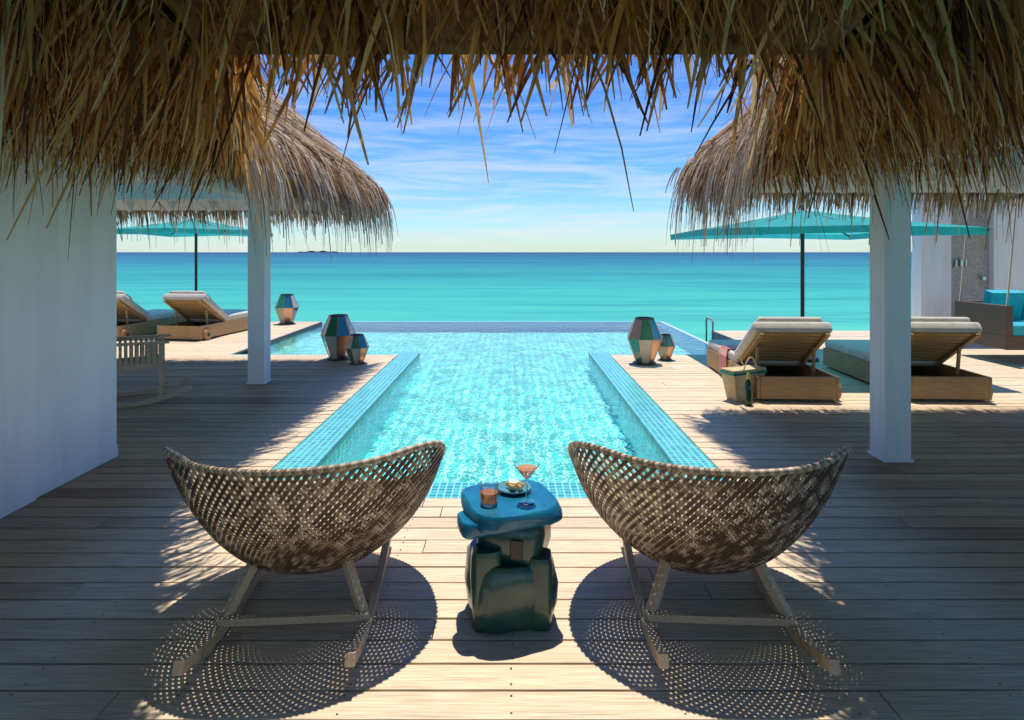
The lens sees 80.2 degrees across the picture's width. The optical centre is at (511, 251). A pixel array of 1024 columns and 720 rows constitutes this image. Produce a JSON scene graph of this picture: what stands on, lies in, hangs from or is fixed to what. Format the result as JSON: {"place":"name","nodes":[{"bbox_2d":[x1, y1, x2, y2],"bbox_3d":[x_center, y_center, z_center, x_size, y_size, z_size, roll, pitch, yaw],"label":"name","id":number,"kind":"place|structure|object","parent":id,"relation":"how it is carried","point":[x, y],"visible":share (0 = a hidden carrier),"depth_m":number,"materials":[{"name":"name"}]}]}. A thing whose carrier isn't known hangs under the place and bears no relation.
{"place":"outdoors","nodes":[
{"label":"outdoors","id":0,"kind":"place"},
{"bbox_2d":[243,322,708,481],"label":"pool water","id":1,"kind":"structure","parent":0,"point":[481,401],"depth_m":6.89,"materials":[{"name":"teal liquid"}]},
{"bbox_2d":[271,322,735,342],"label":"deck fascia","id":2,"kind":"structure","parent":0,"point":[718,336],"depth_m":11.98,"materials":[{"name":"beige wood"}]},
{"bbox_2d":[160,440,445,675],"bbox_3d":[-0.927,1.206,2.758,1.246,0.787,1.178,0,0,-4],"label":"rocking chair","id":3,"kind":"object","parent":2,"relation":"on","point":[314,524],"visible":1,"depth_m":2.47,"materials":[{"name":"brown wicker"}]},
{"bbox_2d":[232,321,721,498],"bbox_3d":[-0.150,2.731,9.230,8.500,2.238,10.540,0,0,0],"label":"pool shell","id":4,"kind":"object","parent":2,"relation":"in","point":[668,437],"visible":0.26,"depth_m":5.68,"materials":[{"name":"tile"}]},
{"bbox_2d":[457,480,562,633],"bbox_3d":[-0.008,1.350,2.733,0.463,0.500,0.445,0,0,0],"label":"side table","id":5,"kind":"object","parent":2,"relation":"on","point":[505,594],"visible":0.98,"depth_m":2.56,"materials":[{"name":"teal ceramic"}]},
{"bbox_2d":[479,460,539,507],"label":"drinks and snacks","id":6,"kind":"object","parent":5,"relation":"on","point":[490,488],"visible":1,"depth_m":2.67,"materials":[{"name":"clear glass"}]},
{"bbox_2d":[705,317,713,340],"bbox_3d":[3.950,1.605,12.155,0.040,0.590,0.450,0,0,0],"label":"ladder handrail","id":7,"kind":"object","parent":2,"relation":"attached to","point":[707,318],"visible":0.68,"depth_m":12.05,"materials":[{"name":"grey metal"}]},
{"bbox_2d":[670,203,989,362],"bbox_3d":[4.300,0.430,9.000,3.116,2.340,3.116,0,0,0],"label":"umbrella","id":8,"kind":"object","parent":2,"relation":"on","point":[779,227],"visible":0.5,"depth_m":7.98,"materials":[{"name":"teal fabric"}]},
{"bbox_2d":[951,200,988,316],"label":"shower wall","id":9,"kind":"structure","parent":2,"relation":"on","point":[974,287],"depth_m":11.12,"materials":[{"name":"grey stone"}]},
{"bbox_2d":[955,225,997,279],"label":"shower fixtures","id":10,"kind":"object","parent":9,"relation":"attached to","point":[981,277],"visible":0.88,"depth_m":11.07,"materials":[{"name":"silver metal"}]},
{"bbox_2d":[0,322,1023,719],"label":"deck planks","id":11,"kind":"object","parent":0,"point":[936,550],"visible":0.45,"depth_m":2.86,"materials":[{"name":"beige wood"}]},
{"bbox_2d":[117,300,186,339],"bbox_3d":[-7.350,1.237,11.950,0.972,0.723,2.000,0,0,8],"label":"sun lounger","id":12,"kind":"object","parent":11,"relation":"on","point":[131,328],"visible":0.5,"depth_m":11.49,"materials":[{"name":"brown wood"}]},
{"bbox_2d":[117,291,180,320],"bbox_3d":[-7.343,1.025,12.000,0.840,0.620,1.878,0,0,8],"label":"sunbed mattress","id":13,"kind":"object","parent":12,"relation":"on","point":[148,315],"visible":0.45,"depth_m":11.68,"materials":[{"name":"white fabric"}]},
{"bbox_2d":[117,334,191,407],"bbox_3d":[-4.094,1.087,6.527,1.162,1.025,0.670,0,0,-28],"label":"rocking chair","id":14,"kind":"object","parent":11,"relation":"on","point":[152,351],"visible":0.62,"depth_m":6.39,"materials":[{"name":"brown wood"}]},
{"bbox_2d":[117,215,272,290],"bbox_3d":[-6.600,0.390,12.700,2.316,2.420,2.316,0,0,0],"label":"umbrella","id":15,"kind":"object","parent":11,"relation":"on","point":[168,231],"visible":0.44,"depth_m":11.94,"materials":[{"name":"teal fabric"}]},
{"bbox_2d":[157,300,247,339],"bbox_3d":[-5.870,1.237,11.950,0.972,0.723,2.000,0,0,8],"label":"sun lounger","id":16,"kind":"object","parent":11,"relation":"on","point":[187,310],"visible":0.76,"depth_m":11.29,"materials":[{"name":"brown wood"}]},
{"bbox_2d":[163,291,247,320],"bbox_3d":[-5.863,1.025,12.000,0.840,0.620,1.878,0,0,8],"label":"sunbed mattress","id":17,"kind":"object","parent":16,"relation":"on","point":[227,314],"visible":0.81,"depth_m":11.24,"materials":[{"name":"white fabric"}]},
{"bbox_2d":[274,294,298,324],"bbox_3d":[-5.020,1.270,13.550,0.492,0.660,0.492,0,0,-28],"label":"lantern","id":18,"kind":"object","parent":11,"relation":"on","point":[286,307],"visible":1,"depth_m":13.40,"materials":[{"name":"multicoloured glass"}]},
{"bbox_2d":[321,314,354,360],"bbox_3d":[-2.600,1.270,9.100,0.474,0.660,0.474,0,0,-34],"label":"lantern","id":19,"kind":"object","parent":11,"relation":"on","point":[337,331],"visible":0.94,"depth_m":8.95,"materials":[{"name":"multicoloured glass"}]},
{"bbox_2d":[345,333,368,364],"bbox_3d":[-2.220,1.390,8.720,0.336,0.420,0.336,0,0,0],"label":"lantern","id":20,"kind":"object","parent":11,"relation":"on","point":[357,347],"visible":1,"depth_m":8.62,"materials":[{"name":"multicoloured glass"}]},
{"bbox_2d":[0,114,1023,518],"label":"villa walls","id":21,"kind":"structure","parent":11,"relation":"on","point":[58,366],"depth_m":4.51,"materials":[{"name":"white paint"}]},
{"bbox_2d":[955,199,1023,349],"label":"hanging swing daybed","id":22,"kind":"object","parent":21,"relation":"hanging from","point":[998,315],"visible":0.77,"depth_m":8.90,"materials":[{"name":"brown wicker"}]},
{"bbox_3d":[-0.003,-2.806,-3.370,40.840,4.252,25.660,0,0,0],"label":"roof thatch","id":23,"kind":"object","parent":21,"relation":"on","visible":0},
{"bbox_2d":[117,0,1023,210],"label":"roof soffit","id":24,"kind":"structure","parent":23,"relation":"attached to","point":[820,46],"depth_m":1.94,"materials":[{"name":"white paint"}]},
{"bbox_2d":[0,0,1023,255],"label":"thatched roof","id":25,"kind":"structure","parent":24,"relation":"attached to","point":[122,80],"depth_m":2.03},
{"bbox_2d":[117,3,1023,261],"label":"roof thatch wings","id":26,"kind":"object","parent":24,"relation":"attached to","point":[351,190],"visible":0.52,"depth_m":6.19},
{"bbox_2d":[10,413,1013,714],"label":"deck screws","id":27,"kind":"object","parent":11,"relation":"in","point":[512,643],"visible":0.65,"depth_m":2.98,"materials":[{"name":"grey metal"}]},
{"bbox_2d":[627,317,661,365],"bbox_3d":[1.900,1.270,8.720,0.489,0.660,0.489,0,0,0],"label":"lantern","id":28,"kind":"object","parent":11,"relation":"on","point":[644,337],"visible":1,"depth_m":8.58,"materials":[{"name":"multicoloured glass"}]},
{"bbox_2d":[658,334,674,360],"bbox_3d":[2.280,1.410,9.020,0.270,0.380,0.270,0,0,22],"label":"lantern","id":29,"kind":"object","parent":11,"relation":"on","point":[666,348],"visible":0.88,"depth_m":8.93,"materials":[{"name":"multicoloured glass"}]},
{"bbox_2d":[567,441,851,674],"bbox_3d":[0.878,1.206,2.758,1.246,0.787,1.178,0,0,3],"label":"rocking chair","id":30,"kind":"object","parent":11,"relation":"on","point":[699,524],"visible":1,"depth_m":2.47,"materials":[{"name":"brown wicker"}]},
{"bbox_2d":[719,354,766,401],"bbox_3d":[2.520,1.361,6.620,0.490,0.477,0.216,0,0,-25],"label":"basket","id":31,"kind":"object","parent":11,"relation":"on","point":[734,379],"visible":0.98,"depth_m":6.53,"materials":[{"name":"beige"}]},
{"bbox_2d":[743,373,752,405],"bbox_3d":[2.470,1.431,6.360,0.092,0.338,0.092,0,0,0],"label":"champagne bottle","id":32,"kind":"object","parent":11,"relation":"on","point":[747,394],"visible":1,"depth_m":6.33,"materials":[{"name":"green glass"}]},
{"bbox_2d":[707,332,841,399],"bbox_3d":[3.100,1.237,7.470,0.972,0.723,2.000,0,0,3],"label":"sun lounger","id":33,"kind":"object","parent":11,"relation":"on","point":[802,380],"visible":0.84,"depth_m":6.71,"materials":[{"name":"brown wood"}]},
{"bbox_2d":[709,317,832,363],"bbox_3d":[3.103,1.025,7.521,0.840,0.620,1.878,0,0,3],"label":"sunbed mattress","id":34,"kind":"object","parent":33,"relation":"on","point":[791,324],"visible":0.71,"depth_m":6.66,"materials":[{"name":"white fabric"}]},
{"bbox_2d":[719,345,737,369],"bbox_3d":[2.885,1.375,7.682,0.444,0.349,0.300,0,0,3],"label":"towel","id":35,"kind":"object","parent":34,"relation":"on","point":[723,350],"visible":0.55,"depth_m":7.70,"materials":[{"name":"pink fabric"}]},
{"bbox_2d":[823,332,992,399],"bbox_3d":[4.720,1.237,7.470,0.972,0.723,2.000,0,0,3],"label":"sun lounger","id":36,"kind":"object","parent":11,"relation":"on","point":[938,380],"visible":0.56,"depth_m":6.75,"materials":[{"name":"brown wood"}]},
{"bbox_2d":[825,317,981,363],"bbox_3d":[4.723,1.025,7.521,0.840,0.620,1.878,0,0,3],"label":"sunbed mattress","id":37,"kind":"object","parent":36,"relation":"on","point":[859,349],"visible":0.41,"depth_m":6.67,"materials":[{"name":"white fabric"}]},
{"bbox_2d":[117,252,911,341],"bbox_3d":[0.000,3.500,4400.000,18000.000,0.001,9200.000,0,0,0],"label":"sea water","id":38,"kind":"structure","parent":0,"point":[724,291],"depth_m":65.48,"materials":[{"name":"teal liquid"}]},
{"bbox_2d":[117,55,911,251],"label":"sky","id":39,"kind":"structure","parent":0,"point":[575,197],"materials":[{"name":"blue"}]},
{"bbox_2d":[510,539,522,560],"bbox_3d":[0.020,1.265,2.585,0.056,0.085,0.028,0,0,0],"label":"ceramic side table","id":40,"kind":"object","parent":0,"point":[516,549],"visible":1,"depth_m":2.58,"materials":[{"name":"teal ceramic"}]}
]}

